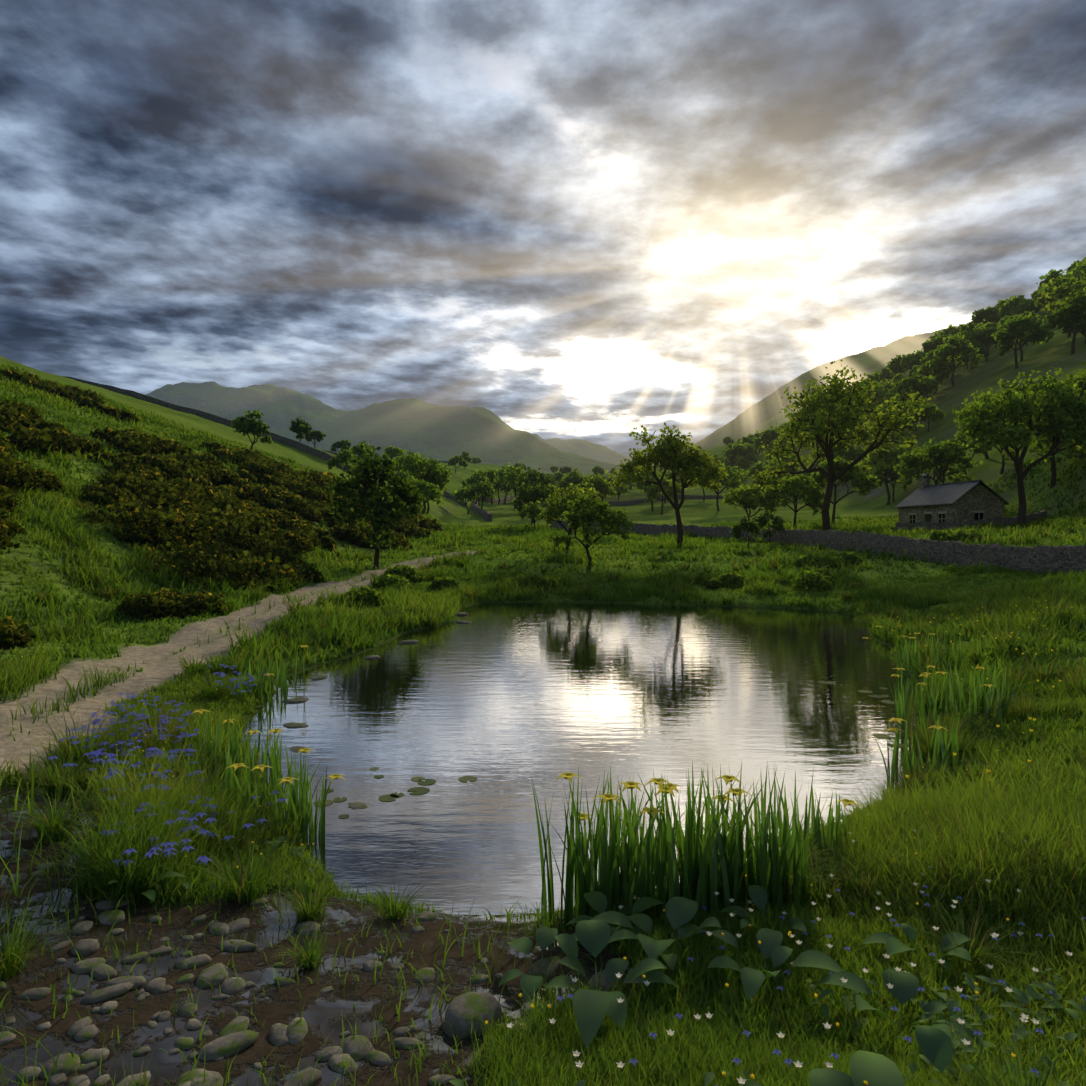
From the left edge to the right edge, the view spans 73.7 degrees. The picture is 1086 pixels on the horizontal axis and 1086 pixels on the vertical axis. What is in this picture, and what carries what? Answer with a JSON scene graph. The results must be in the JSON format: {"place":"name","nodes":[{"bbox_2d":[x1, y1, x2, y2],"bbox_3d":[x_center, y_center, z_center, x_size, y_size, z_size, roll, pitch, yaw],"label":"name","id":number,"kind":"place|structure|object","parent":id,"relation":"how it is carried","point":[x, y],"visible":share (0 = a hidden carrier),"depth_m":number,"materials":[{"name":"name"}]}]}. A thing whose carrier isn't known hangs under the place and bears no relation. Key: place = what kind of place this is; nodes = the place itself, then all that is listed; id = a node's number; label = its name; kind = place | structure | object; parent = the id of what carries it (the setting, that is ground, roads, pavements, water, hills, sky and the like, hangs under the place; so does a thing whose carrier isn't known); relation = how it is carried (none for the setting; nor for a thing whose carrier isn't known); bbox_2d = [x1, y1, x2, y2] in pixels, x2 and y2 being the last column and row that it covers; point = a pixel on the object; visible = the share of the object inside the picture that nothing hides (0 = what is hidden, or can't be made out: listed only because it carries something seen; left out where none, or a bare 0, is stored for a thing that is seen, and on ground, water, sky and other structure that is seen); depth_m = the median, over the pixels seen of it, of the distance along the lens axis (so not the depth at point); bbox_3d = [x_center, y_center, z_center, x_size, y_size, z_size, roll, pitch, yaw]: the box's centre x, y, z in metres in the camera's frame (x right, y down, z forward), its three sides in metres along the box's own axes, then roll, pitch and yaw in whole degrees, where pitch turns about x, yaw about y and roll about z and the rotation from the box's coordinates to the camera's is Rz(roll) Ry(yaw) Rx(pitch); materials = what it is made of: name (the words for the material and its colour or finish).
{"place":"outdoors","nodes":[
{"label":"outdoors","id":0,"kind":"place"},
{"bbox_2d":[63,376,355,471],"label":"stone wall","id":1,"kind":"structure","parent":0,"point":[275,437],"depth_m":128.14,"materials":[{"name":"stone"}]},
{"bbox_2d":[323,450,465,507],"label":"stone wall","id":2,"kind":"structure","parent":0,"point":[448,495],"depth_m":153.39,"materials":[{"name":"stone"}]},
{"bbox_2d":[471,493,567,521],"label":"stone wall","id":3,"kind":"structure","parent":0,"point":[484,514],"depth_m":143.24,"materials":[{"name":"stone"}]},
{"bbox_2d":[0,309,1085,1085],"bbox_3d":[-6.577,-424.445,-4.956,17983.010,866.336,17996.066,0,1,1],"label":"terrain","id":4,"kind":"structure","parent":0,"point":[490,439],"depth_m":12.01,"materials":[{"name":"green plant"}]},
{"bbox_2d":[0,612,624,1085],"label":"rocks","id":5,"kind":"object","parent":4,"relation":"on","point":[236,1036],"visible":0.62,"depth_m":4.56,"materials":[{"name":"grey stone"}]},
{"bbox_2d":[0,367,982,649],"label":"shrubs","id":6,"kind":"object","parent":4,"relation":"on","point":[194,501],"depth_m":40.27,"materials":[{"name":"green plant"}]},
{"bbox_2d":[0,363,1085,1085],"bbox_3d":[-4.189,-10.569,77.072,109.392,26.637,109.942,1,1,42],"label":"grass","id":7,"kind":"structure","parent":4,"relation":"on","point":[688,1055],"depth_m":7.48,"materials":[{"name":"green plant"}]},
{"bbox_2d":[2,743,1085,1085],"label":"broad leaves","id":8,"kind":"object","parent":4,"relation":"on","point":[938,1043],"visible":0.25,"depth_m":4.66,"materials":[{"name":"green plant"}]},
{"bbox_2d":[5,609,1085,1085],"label":"flower stems","id":9,"kind":"object","parent":4,"relation":"on","point":[705,913],"visible":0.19,"depth_m":4.94,"materials":[{"name":"green plant"}]},
{"bbox_2d":[4,597,1085,1085],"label":"wildflowers","id":10,"kind":"object","parent":9,"relation":"attached to","point":[510,1025],"visible":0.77,"depth_m":6.78,"materials":[{"name":"plant"}]},
{"bbox_2d":[195,626,1019,927],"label":"irises","id":11,"kind":"object","parent":4,"relation":"on","point":[625,869],"visible":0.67,"depth_m":6.39,"materials":[{"name":"green plant"}]},
{"bbox_2d":[190,626,993,822],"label":"yellow iris flowers","id":12,"kind":"object","parent":11,"relation":"attached to","point":[670,787],"visible":0.96,"depth_m":6.65,"materials":[{"name":"yellow plant"}]},
{"bbox_2d":[231,257,1085,570],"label":"trees","id":13,"kind":"object","parent":4,"relation":"on","point":[963,339],"depth_m":81.56,"materials":[{"name":"green plant"}]},
{"bbox_2d":[549,520,1085,574],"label":"wall","id":14,"kind":"structure","parent":4,"relation":"on","point":[1045,558],"depth_m":44.65,"materials":[{"name":"stone"}]},
{"bbox_2d":[895,473,1008,522],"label":"cottage","id":15,"kind":"structure","parent":4,"relation":"on","point":[961,501],"depth_m":71.18,"materials":[{"name":"stone"}]},
{"bbox_2d":[895,510,1047,530],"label":"garden wall","id":16,"kind":"structure","parent":4,"relation":"on","point":[994,520],"depth_m":67.45,"materials":[{"name":"stone"}]},
{"bbox_2d":[0,0,1085,456],"label":"sky","id":17,"kind":"structure","parent":0,"point":[594,221],"materials":[{"name":"grey"}]},
{"bbox_2d":[241,602,919,914],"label":"pond","id":18,"kind":"structure","parent":0,"point":[504,703],"depth_m":13.38,"materials":[{"name":"grey liquid"}]},
{"bbox_2d":[313,681,905,817],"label":"lily pads","id":19,"kind":"object","parent":18,"relation":"on","point":[417,790],"visible":0.75,"depth_m":10.43,"materials":[{"name":"green plant"}]},
{"bbox_2d":[604,440,856,506],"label":"stone wall","id":20,"kind":"structure","parent":0,"point":[634,502],"depth_m":188.67,"materials":[{"name":"stone"}]}
]}

